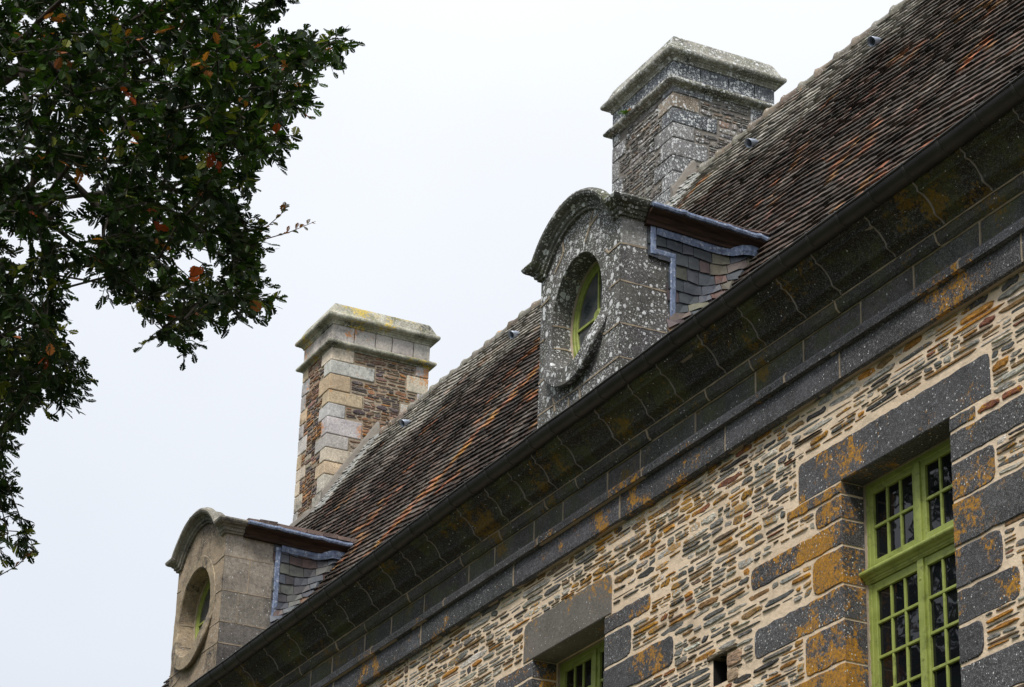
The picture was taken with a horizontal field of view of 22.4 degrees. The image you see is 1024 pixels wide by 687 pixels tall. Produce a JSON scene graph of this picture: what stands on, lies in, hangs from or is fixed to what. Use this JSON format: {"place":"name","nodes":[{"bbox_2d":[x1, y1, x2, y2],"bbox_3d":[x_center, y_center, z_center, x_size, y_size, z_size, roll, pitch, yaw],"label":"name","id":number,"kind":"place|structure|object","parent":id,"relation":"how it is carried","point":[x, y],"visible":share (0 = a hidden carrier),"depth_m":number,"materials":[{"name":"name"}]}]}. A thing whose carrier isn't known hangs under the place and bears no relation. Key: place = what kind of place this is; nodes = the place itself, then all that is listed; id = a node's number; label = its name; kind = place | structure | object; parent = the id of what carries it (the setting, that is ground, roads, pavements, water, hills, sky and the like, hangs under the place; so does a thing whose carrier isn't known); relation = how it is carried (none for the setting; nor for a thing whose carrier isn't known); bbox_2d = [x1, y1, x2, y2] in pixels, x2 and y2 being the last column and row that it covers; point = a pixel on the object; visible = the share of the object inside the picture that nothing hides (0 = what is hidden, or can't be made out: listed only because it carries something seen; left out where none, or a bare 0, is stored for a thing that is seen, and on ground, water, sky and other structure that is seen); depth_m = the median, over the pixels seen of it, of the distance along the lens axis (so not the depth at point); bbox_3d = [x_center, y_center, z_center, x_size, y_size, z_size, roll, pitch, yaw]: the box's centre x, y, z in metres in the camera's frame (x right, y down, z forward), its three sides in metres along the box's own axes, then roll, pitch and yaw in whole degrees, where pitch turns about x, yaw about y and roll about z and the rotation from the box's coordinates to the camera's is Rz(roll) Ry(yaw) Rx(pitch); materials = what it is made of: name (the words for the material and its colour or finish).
{"place":"outdoors","nodes":[
{"label":"outdoors","id":0,"kind":"place"},
{"bbox_2d":[0,0,364,575],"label":"oak tree","id":1,"kind":"object","parent":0,"point":[123,202],"visible":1,"depth_m":12.05,"materials":[{"name":"green plant"}]},
{"bbox_2d":[0,0,902,686],"label":"sky","id":2,"kind":"structure","parent":0,"point":[434,169],"materials":[{"name":"white"}]},
{"bbox_2d":[162,0,1023,686],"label":"manor house","id":3,"kind":"structure","parent":0,"point":[732,396],"depth_m":22.55,"materials":[{"name":"stone"}]},
{"bbox_2d":[495,575,672,686],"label":"window","id":4,"kind":"structure","parent":3,"relation":"in","point":[578,621],"depth_m":22.60,"materials":[{"name":"stone"}]},
{"bbox_2d":[617,108,631,114],"bbox_3d":[1.452,-2.976,33.307,0.164,0.072,0.226,13,-27,-23],"label":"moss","id":5,"kind":"object","parent":3,"relation":"attached to","point":[625,111],"visible":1,"depth_m":33.30,"materials":[{"name":"green plant"}]},
{"bbox_2d":[751,354,1023,686],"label":"window","id":6,"kind":"structure","parent":3,"relation":"in","point":[910,567],"depth_m":18.45,"materials":[{"name":"stone"}]}
]}

